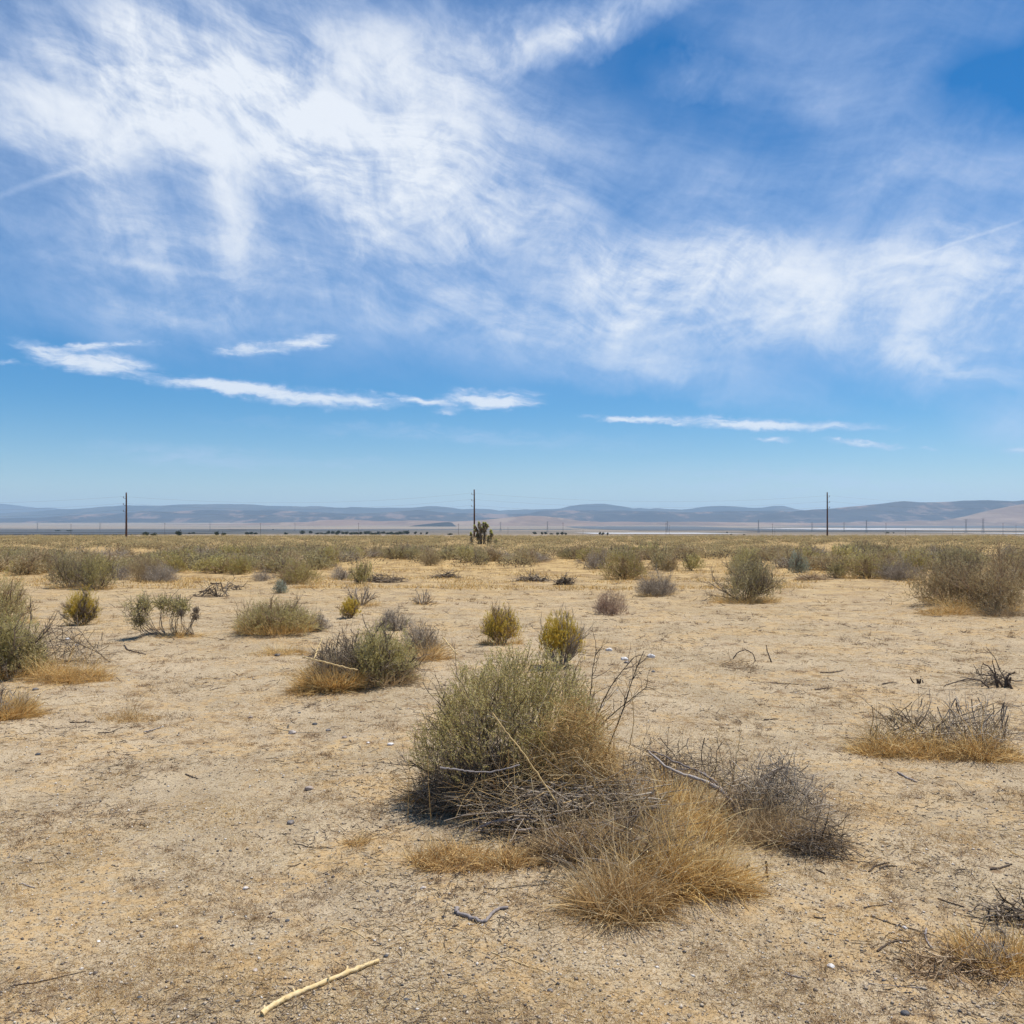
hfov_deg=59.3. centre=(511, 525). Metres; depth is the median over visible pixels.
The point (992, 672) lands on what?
branch
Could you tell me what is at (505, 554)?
shrub
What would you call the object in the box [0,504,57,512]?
mountain ridge
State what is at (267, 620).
shrub
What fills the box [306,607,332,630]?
shrub
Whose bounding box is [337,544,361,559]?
shrub
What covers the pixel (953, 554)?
shrub
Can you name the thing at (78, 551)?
shrub
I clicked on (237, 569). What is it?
shrub
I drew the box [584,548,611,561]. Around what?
shrub
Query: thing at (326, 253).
sky
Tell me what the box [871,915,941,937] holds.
stick
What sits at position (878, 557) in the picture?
shrub
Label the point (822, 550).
shrub
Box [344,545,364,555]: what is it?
shrub
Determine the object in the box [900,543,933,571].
shrub
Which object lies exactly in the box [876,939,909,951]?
stick
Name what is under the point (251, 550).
shrub
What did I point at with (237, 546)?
shrub
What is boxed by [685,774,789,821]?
dead twigs
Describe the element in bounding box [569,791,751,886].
straw stalks
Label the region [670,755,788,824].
grass clump
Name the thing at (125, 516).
power pole
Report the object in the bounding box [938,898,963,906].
stick
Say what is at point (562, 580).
branch pile
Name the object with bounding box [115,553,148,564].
shrub
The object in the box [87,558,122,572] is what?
shrub
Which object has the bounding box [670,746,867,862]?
grass clump
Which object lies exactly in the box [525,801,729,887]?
dead twigs
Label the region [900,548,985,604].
shrub
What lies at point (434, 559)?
shrub
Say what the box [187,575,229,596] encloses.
dead shrub
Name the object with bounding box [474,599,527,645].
rabbitbrush
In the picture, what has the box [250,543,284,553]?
shrub
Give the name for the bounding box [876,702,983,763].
grass clump
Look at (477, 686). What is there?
saltbush
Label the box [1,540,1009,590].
plain grass
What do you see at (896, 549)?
shrub
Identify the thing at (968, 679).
branch
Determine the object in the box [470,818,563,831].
branch
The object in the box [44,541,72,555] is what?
shrub
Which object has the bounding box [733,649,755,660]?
branch
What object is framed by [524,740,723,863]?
grass clump
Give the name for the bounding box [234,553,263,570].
shrub
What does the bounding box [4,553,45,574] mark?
shrub
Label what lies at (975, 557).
shrub
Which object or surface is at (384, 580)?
branch pile
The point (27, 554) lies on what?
shrub
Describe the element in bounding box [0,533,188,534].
scrub flat
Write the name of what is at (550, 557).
shrub
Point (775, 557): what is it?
shrub
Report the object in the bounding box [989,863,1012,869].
stick
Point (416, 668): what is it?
grass clump
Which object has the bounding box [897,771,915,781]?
stick
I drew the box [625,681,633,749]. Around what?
dry stalk
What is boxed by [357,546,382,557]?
shrub
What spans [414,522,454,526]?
dark hill
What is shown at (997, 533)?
dry lake
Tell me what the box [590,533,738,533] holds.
dry lake
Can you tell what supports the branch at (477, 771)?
on the saltbush
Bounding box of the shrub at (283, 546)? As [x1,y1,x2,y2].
[273,539,291,551]
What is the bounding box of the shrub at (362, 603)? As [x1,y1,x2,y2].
[340,580,382,606]
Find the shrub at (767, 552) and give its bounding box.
[755,545,779,560]
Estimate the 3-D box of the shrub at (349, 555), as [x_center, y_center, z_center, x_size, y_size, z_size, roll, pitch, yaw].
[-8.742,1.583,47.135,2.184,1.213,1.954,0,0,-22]
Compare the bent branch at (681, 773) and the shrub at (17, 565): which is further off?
the shrub at (17, 565)
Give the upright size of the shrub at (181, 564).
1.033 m
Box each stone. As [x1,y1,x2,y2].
[304,786,313,790]
[900,1010,909,1015]
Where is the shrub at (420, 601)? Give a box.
[408,586,437,604]
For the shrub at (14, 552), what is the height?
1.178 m
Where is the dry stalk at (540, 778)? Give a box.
[492,712,556,802]
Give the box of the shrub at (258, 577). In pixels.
[248,566,277,580]
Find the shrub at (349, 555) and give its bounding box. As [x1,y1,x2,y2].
[335,547,362,561]
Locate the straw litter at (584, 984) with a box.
[0,568,1023,1023]
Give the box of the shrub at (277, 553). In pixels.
[264,542,294,558]
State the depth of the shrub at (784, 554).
44.21 m
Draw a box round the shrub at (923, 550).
[901,546,935,554]
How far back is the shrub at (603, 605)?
16.99 m
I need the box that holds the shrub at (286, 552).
[274,547,301,557]
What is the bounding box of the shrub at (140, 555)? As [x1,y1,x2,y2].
[129,550,165,563]
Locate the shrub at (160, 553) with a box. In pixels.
[133,546,172,557]
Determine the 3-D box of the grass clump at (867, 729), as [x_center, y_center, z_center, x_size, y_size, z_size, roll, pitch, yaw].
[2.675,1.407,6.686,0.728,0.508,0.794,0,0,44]
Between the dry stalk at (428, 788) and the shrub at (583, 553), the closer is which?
the dry stalk at (428, 788)
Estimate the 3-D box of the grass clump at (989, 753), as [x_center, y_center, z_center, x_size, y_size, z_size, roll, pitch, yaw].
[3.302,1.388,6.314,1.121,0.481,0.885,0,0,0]
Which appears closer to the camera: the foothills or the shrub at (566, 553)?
the shrub at (566, 553)
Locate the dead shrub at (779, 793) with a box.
[706,743,854,825]
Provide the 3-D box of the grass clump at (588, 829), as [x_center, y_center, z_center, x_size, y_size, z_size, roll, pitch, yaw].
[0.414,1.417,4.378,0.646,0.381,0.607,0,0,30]
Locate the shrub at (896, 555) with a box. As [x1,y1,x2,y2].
[877,550,915,564]
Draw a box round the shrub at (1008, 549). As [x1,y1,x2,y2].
[999,542,1015,554]
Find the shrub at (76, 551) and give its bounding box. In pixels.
[54,543,93,555]
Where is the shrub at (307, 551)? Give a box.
[298,546,321,555]
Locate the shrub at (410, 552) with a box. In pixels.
[400,544,426,559]
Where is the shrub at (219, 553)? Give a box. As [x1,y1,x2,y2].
[204,549,234,560]
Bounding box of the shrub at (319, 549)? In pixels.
[308,542,342,554]
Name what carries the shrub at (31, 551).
on the ground at (852, 615)
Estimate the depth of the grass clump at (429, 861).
4.38 m
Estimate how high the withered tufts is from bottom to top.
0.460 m
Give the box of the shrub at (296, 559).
[254,550,306,572]
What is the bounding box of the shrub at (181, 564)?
[161,547,188,572]
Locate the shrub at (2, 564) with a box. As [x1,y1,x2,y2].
[0,553,12,572]
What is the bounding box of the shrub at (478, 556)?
[469,548,490,564]
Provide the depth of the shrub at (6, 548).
52.59 m
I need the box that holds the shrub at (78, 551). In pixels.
[70,545,118,558]
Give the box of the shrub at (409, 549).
[397,543,421,558]
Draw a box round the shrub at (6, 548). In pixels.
[0,545,13,553]
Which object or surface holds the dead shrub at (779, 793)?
on the ground at (852, 615)
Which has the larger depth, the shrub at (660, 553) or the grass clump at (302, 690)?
the shrub at (660, 553)
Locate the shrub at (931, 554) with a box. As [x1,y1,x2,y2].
[920,546,941,559]
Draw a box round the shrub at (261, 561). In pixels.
[240,551,270,569]
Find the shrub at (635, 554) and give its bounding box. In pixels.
[607,544,646,560]
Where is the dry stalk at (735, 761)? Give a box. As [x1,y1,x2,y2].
[728,729,741,790]
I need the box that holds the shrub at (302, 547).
[292,541,309,552]
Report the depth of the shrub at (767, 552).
47.97 m
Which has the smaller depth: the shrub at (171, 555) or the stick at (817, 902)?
the stick at (817, 902)
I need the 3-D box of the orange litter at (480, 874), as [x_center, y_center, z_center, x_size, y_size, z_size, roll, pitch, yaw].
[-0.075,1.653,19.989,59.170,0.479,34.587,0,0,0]
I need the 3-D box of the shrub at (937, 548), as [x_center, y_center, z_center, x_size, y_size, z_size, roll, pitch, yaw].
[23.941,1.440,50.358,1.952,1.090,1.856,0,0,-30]
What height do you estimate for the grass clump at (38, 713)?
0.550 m
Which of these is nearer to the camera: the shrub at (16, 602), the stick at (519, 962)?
the stick at (519, 962)
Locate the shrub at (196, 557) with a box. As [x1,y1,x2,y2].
[185,547,229,562]
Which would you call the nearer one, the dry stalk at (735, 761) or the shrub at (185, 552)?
the dry stalk at (735, 761)
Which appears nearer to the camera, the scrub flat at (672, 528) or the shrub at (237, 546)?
the shrub at (237, 546)
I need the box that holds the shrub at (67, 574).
[39,548,93,588]
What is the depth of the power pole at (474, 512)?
261.82 m
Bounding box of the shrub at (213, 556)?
[193,553,241,569]
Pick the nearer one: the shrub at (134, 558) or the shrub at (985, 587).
the shrub at (985, 587)
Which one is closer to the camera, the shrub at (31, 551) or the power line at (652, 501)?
the shrub at (31, 551)
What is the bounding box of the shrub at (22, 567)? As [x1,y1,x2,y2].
[3,551,46,575]
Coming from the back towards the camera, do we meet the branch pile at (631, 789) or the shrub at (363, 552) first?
the shrub at (363, 552)
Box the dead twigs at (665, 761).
[593,717,758,795]
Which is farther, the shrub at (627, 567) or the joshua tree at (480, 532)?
the joshua tree at (480, 532)
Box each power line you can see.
[475,499,825,507]
[477,493,829,501]
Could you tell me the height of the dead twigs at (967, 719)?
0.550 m
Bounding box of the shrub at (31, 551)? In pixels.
[15,547,43,554]
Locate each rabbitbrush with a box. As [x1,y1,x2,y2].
[58,578,110,625]
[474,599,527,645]
[530,603,595,670]
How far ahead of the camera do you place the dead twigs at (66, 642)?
10.45 m
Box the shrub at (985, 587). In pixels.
[941,545,1023,612]
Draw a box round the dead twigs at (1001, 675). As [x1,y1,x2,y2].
[944,647,1023,686]
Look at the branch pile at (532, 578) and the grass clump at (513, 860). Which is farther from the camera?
the branch pile at (532, 578)
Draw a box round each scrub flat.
[0,529,271,529]
[0,531,204,531]
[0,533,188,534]
[222,529,572,529]
[565,526,946,530]
[806,526,1023,527]
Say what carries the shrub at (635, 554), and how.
on the ground at (852, 615)
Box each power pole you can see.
[123,492,126,536]
[471,489,474,537]
[826,492,829,535]
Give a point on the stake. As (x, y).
(766, 871)
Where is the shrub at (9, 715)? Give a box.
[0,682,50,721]
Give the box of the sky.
[0,0,1023,510]
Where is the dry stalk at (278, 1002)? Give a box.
[260,959,379,1015]
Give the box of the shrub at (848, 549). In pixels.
[828,541,868,557]
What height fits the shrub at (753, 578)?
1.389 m
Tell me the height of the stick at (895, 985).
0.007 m
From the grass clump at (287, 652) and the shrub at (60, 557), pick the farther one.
the shrub at (60, 557)
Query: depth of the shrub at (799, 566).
34.27 m
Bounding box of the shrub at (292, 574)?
[268,551,325,583]
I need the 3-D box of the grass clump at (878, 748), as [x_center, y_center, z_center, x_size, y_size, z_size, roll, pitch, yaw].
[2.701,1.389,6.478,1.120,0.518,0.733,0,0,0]
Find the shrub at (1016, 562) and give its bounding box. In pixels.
[975,537,1023,586]
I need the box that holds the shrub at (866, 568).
[828,541,909,578]
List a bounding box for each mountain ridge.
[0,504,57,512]
[0,504,801,517]
[0,510,788,520]
[0,513,756,522]
[714,500,1023,522]
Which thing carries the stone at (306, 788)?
on the ground at (852, 615)
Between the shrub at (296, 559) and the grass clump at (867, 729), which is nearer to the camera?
the grass clump at (867, 729)
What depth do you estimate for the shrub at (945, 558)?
37.42 m
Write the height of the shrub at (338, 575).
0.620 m
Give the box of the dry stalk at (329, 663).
[302,656,357,670]
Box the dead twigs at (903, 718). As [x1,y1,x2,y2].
[839,686,966,746]
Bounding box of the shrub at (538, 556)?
[514,548,552,562]
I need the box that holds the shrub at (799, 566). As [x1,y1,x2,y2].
[783,546,811,572]
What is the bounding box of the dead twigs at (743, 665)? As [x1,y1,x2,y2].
[718,646,762,670]
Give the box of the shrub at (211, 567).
[187,552,237,573]
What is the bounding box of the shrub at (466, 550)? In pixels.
[456,543,478,562]
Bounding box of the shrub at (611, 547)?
[605,540,637,552]
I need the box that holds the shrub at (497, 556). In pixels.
[486,547,504,560]
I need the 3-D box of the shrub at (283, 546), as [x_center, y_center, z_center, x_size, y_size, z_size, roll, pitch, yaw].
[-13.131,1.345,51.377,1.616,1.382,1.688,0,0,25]
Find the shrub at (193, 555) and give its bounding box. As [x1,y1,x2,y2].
[174,551,204,561]
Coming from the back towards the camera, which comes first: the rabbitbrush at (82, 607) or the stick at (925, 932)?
the rabbitbrush at (82, 607)
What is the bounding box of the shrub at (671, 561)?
[660,551,679,571]
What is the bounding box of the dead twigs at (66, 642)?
[30,610,128,663]
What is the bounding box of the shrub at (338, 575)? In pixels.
[327,562,355,580]
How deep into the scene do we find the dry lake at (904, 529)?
5773.69 m
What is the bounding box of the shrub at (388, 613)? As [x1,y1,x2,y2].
[374,604,417,630]
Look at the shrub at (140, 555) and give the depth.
38.23 m
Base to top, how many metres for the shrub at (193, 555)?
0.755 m
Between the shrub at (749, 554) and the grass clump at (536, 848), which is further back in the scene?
the shrub at (749, 554)
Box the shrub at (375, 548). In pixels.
[365,543,384,557]
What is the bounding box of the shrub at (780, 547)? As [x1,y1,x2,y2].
[762,543,791,555]
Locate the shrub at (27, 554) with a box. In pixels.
[5,548,53,570]
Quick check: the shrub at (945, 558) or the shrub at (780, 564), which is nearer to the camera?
the shrub at (945, 558)
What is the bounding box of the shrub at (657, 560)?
[646,546,673,569]
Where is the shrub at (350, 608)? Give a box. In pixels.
[334,595,361,617]
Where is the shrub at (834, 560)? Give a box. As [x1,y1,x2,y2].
[810,551,860,570]
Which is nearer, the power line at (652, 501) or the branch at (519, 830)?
the branch at (519, 830)
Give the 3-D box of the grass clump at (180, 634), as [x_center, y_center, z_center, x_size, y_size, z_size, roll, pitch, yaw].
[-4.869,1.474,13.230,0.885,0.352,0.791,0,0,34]
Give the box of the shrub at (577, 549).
[567,544,591,558]
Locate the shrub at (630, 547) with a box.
[620,543,639,552]
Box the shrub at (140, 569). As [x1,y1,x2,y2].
[123,552,168,581]
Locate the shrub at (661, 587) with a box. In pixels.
[631,562,681,596]
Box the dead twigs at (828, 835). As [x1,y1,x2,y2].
[768,802,878,862]
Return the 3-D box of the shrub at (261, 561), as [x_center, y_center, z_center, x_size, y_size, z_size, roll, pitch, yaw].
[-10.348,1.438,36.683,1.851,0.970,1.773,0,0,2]
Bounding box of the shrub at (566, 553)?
[557,543,577,558]
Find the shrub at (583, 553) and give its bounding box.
[572,542,602,560]
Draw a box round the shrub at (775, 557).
[762,551,789,562]
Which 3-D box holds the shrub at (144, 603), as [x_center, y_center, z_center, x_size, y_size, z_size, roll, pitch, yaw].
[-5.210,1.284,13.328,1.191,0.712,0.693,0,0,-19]
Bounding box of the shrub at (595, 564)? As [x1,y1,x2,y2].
[576,546,610,569]
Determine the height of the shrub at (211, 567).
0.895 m
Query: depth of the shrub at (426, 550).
52.67 m
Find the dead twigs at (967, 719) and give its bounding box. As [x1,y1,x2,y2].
[909,683,1023,752]
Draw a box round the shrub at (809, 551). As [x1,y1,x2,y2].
[802,544,821,562]
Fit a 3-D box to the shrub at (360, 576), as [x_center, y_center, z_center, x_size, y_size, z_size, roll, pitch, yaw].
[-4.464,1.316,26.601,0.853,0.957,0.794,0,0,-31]
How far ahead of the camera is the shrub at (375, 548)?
55.33 m
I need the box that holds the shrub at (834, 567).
[819,554,848,577]
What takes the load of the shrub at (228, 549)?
on the ground at (852, 615)
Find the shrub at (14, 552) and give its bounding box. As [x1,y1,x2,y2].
[0,544,36,559]
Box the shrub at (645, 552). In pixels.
[632,547,665,559]
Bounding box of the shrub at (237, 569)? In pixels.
[223,547,258,574]
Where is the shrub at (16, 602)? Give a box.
[0,569,41,624]
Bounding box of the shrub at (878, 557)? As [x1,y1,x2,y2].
[858,551,894,564]
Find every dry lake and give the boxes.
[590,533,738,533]
[754,528,1023,529]
[966,533,1023,533]
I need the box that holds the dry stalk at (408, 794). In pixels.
[407,765,408,820]
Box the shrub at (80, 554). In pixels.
[56,550,85,562]
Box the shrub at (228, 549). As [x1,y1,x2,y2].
[214,543,237,555]
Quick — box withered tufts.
[0,569,1023,1023]
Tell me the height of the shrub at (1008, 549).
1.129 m
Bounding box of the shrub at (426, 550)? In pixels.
[411,546,440,556]
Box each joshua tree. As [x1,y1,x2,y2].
[469,531,473,543]
[473,521,488,543]
[487,529,493,543]
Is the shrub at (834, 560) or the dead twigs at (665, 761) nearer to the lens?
the dead twigs at (665, 761)
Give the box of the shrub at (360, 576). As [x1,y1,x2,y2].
[347,558,374,583]
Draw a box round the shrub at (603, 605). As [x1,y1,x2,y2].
[592,586,631,614]
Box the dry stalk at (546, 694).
[534,662,568,721]
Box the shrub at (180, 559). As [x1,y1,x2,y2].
[161,553,191,570]
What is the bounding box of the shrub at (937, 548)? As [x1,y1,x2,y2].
[928,545,951,552]
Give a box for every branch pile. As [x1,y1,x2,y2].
[153,588,195,602]
[224,573,247,589]
[362,565,410,582]
[429,569,461,578]
[440,728,707,851]
[508,567,551,581]
[551,570,578,584]
[566,743,691,825]
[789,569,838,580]
[952,877,1023,929]
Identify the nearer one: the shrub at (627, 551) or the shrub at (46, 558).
the shrub at (46, 558)
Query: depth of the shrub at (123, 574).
29.40 m
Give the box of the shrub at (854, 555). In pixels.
[842,550,875,557]
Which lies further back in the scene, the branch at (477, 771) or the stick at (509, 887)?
the branch at (477, 771)
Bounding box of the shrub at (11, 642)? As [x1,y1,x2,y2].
[0,597,65,680]
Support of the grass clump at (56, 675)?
on the ground at (852, 615)
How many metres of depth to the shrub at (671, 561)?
36.12 m
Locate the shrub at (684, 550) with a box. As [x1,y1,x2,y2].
[664,544,703,558]
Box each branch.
[440,764,519,772]
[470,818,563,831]
[515,815,633,831]
[647,750,721,787]
[649,751,738,821]
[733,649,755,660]
[944,678,989,687]
[983,663,998,683]
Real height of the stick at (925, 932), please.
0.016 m
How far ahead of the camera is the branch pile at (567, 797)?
4.69 m
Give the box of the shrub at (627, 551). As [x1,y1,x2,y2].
[607,548,644,559]
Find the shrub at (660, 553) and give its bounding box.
[648,549,676,558]
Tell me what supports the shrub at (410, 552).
on the ground at (852, 615)
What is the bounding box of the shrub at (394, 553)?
[380,540,407,559]
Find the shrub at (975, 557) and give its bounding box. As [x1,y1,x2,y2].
[950,550,988,568]
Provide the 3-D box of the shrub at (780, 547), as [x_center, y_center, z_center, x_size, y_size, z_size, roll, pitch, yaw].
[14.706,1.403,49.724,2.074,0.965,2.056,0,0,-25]
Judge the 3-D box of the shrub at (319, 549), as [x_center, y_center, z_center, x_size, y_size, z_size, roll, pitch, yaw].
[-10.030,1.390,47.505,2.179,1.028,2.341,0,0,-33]
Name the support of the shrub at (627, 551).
on the ground at (852, 615)
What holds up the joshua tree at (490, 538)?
on the ground at (852, 615)
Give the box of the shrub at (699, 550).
[691,545,707,557]
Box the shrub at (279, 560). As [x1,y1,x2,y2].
[256,553,304,573]
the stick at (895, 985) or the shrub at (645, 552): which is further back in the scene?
the shrub at (645, 552)
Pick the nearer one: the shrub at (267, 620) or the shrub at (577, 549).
the shrub at (267, 620)
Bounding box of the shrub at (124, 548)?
[113,543,133,554]
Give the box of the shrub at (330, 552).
[315,536,342,566]
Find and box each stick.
[11,971,85,986]
[484,884,540,888]
[492,952,548,972]
[782,891,858,915]
[867,984,920,987]
[868,862,889,871]
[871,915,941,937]
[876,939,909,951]
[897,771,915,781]
[924,928,933,949]
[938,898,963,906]
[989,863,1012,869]
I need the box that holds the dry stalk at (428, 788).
[427,755,430,818]
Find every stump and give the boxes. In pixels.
[910,677,923,683]
[994,673,1012,688]
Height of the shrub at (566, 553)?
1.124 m
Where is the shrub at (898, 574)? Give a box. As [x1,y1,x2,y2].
[871,550,924,580]
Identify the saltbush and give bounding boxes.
[368,628,670,816]
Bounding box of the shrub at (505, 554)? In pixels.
[494,546,513,561]
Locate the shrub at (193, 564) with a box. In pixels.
[181,556,214,570]
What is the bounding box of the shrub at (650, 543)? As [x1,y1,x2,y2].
[635,541,662,558]
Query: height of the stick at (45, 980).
0.013 m
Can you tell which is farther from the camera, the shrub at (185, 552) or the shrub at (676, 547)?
the shrub at (676, 547)
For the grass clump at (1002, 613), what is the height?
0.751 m
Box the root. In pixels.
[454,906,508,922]
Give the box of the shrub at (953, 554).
[929,542,995,578]
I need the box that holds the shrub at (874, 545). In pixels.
[846,539,885,550]
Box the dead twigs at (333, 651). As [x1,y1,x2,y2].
[295,612,387,673]
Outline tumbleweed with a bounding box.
[500,676,648,814]
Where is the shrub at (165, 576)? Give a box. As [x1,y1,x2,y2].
[142,561,184,582]
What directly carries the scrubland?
on the ground at (852, 615)
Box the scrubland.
[0,534,1023,569]
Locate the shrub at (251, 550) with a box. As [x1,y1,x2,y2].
[242,539,267,555]
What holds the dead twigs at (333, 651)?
on the ground at (852, 615)
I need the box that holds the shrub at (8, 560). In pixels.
[0,554,18,571]
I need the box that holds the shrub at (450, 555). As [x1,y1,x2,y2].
[427,541,472,559]
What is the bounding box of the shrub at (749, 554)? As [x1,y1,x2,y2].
[724,543,766,574]
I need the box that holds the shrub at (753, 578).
[695,546,790,603]
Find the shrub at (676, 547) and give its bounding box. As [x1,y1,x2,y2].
[665,543,702,557]
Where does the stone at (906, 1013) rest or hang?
on the ground at (852, 615)
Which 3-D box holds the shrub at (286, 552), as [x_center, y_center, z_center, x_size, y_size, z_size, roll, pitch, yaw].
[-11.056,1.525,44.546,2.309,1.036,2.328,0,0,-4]
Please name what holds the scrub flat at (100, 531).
on the ground at (852, 615)
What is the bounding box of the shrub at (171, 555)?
[160,551,184,559]
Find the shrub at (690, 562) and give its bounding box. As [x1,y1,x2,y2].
[681,549,705,570]
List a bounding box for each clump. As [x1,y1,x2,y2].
[0,667,65,719]
[6,629,148,685]
[88,699,172,725]
[151,617,210,638]
[245,630,314,657]
[266,649,373,697]
[292,567,318,588]
[339,829,375,849]
[353,627,436,684]
[386,810,503,877]
[388,744,442,804]
[404,613,485,662]
[451,820,565,874]
[487,772,645,874]
[512,780,759,950]
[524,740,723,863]
[536,780,664,864]
[555,764,792,928]
[587,763,711,836]
[600,759,763,858]
[615,724,726,814]
[623,790,811,913]
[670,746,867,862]
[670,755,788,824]
[709,593,743,603]
[742,585,778,603]
[749,779,869,854]
[824,686,955,762]
[830,684,916,748]
[871,915,1023,1002]
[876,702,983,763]
[904,698,1023,765]
[910,581,995,616]
[931,912,1023,980]
[956,582,1023,618]
[987,889,1023,972]
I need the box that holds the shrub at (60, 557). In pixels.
[45,545,75,568]
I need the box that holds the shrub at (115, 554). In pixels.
[100,547,131,557]
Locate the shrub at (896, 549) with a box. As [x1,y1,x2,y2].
[883,542,900,552]
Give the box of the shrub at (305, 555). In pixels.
[295,550,323,559]
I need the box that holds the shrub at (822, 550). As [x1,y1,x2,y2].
[803,544,831,558]
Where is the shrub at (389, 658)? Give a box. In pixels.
[333,612,438,690]
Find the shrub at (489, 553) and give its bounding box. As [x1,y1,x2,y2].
[467,544,497,561]
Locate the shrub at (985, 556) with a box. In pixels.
[966,546,995,563]
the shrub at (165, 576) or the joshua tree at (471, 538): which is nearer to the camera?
the shrub at (165, 576)
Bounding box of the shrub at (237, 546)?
[227,542,257,552]
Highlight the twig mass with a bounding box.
[385,706,577,828]
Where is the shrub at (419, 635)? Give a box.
[398,611,447,653]
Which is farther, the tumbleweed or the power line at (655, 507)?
the power line at (655, 507)
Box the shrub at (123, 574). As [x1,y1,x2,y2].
[105,554,132,579]
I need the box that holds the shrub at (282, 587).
[270,577,289,593]
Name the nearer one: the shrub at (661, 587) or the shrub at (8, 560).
the shrub at (661, 587)
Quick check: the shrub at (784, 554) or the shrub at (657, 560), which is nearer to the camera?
the shrub at (657, 560)
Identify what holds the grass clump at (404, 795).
on the ground at (852, 615)
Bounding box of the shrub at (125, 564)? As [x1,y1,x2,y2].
[105,556,153,571]
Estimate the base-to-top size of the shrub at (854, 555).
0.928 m
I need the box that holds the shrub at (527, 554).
[510,547,538,564]
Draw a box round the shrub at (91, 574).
[72,545,126,590]
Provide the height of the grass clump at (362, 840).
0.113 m
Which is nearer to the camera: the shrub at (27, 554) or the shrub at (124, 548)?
the shrub at (27, 554)
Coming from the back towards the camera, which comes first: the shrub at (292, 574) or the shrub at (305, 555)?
the shrub at (305, 555)
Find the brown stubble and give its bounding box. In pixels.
[0,568,1023,1023]
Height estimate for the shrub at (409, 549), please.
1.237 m
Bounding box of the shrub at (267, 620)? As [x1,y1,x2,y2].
[221,587,330,635]
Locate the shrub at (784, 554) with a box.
[772,546,809,562]
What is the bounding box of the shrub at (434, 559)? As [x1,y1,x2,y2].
[418,549,442,565]
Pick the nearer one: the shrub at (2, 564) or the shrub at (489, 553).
the shrub at (2, 564)
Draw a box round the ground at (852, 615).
[0,523,1023,1023]
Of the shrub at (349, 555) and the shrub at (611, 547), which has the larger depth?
the shrub at (611, 547)
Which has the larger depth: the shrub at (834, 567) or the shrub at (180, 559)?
the shrub at (180, 559)
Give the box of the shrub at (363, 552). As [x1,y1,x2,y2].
[349,544,369,557]
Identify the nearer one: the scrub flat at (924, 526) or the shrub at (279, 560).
the shrub at (279, 560)
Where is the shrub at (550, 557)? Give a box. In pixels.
[526,550,556,561]
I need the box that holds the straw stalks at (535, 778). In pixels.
[407,712,707,840]
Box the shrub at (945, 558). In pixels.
[918,549,984,566]
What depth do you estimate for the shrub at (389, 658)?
9.00 m
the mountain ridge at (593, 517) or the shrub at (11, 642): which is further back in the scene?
the mountain ridge at (593, 517)
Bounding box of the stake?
[765,861,768,880]
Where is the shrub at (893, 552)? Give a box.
[883,548,903,556]
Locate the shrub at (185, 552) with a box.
[172,543,198,555]
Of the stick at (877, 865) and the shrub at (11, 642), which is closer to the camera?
the stick at (877, 865)
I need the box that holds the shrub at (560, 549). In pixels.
[555,546,572,556]
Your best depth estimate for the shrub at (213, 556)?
38.84 m
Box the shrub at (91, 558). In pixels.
[72,553,114,563]
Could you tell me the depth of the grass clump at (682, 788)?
5.29 m
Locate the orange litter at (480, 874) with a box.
[0,568,1023,1023]
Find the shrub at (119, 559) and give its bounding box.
[107,555,133,562]
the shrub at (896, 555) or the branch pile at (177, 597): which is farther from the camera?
the shrub at (896, 555)
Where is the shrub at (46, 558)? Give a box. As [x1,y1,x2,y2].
[21,547,57,573]
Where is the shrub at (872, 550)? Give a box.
[862,543,890,558]
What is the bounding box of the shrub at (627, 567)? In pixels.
[596,540,654,579]
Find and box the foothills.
[171,504,1023,525]
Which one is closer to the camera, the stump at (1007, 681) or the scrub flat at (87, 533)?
the stump at (1007, 681)
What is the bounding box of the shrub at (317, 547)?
[306,544,333,550]
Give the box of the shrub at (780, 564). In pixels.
[768,551,794,567]
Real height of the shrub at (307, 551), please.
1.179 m
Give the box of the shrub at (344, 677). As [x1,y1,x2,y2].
[289,631,384,698]
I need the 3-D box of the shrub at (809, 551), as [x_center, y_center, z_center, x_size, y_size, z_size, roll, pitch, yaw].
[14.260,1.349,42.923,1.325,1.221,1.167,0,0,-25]
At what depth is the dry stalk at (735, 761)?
5.30 m
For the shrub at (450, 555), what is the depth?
49.50 m
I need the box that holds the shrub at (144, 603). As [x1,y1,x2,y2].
[118,589,200,635]
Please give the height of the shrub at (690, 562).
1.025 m
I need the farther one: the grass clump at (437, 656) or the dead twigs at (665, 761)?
the grass clump at (437, 656)
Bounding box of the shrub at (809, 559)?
[803,553,832,569]
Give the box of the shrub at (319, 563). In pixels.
[290,545,336,569]
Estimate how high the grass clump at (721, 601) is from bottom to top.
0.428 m

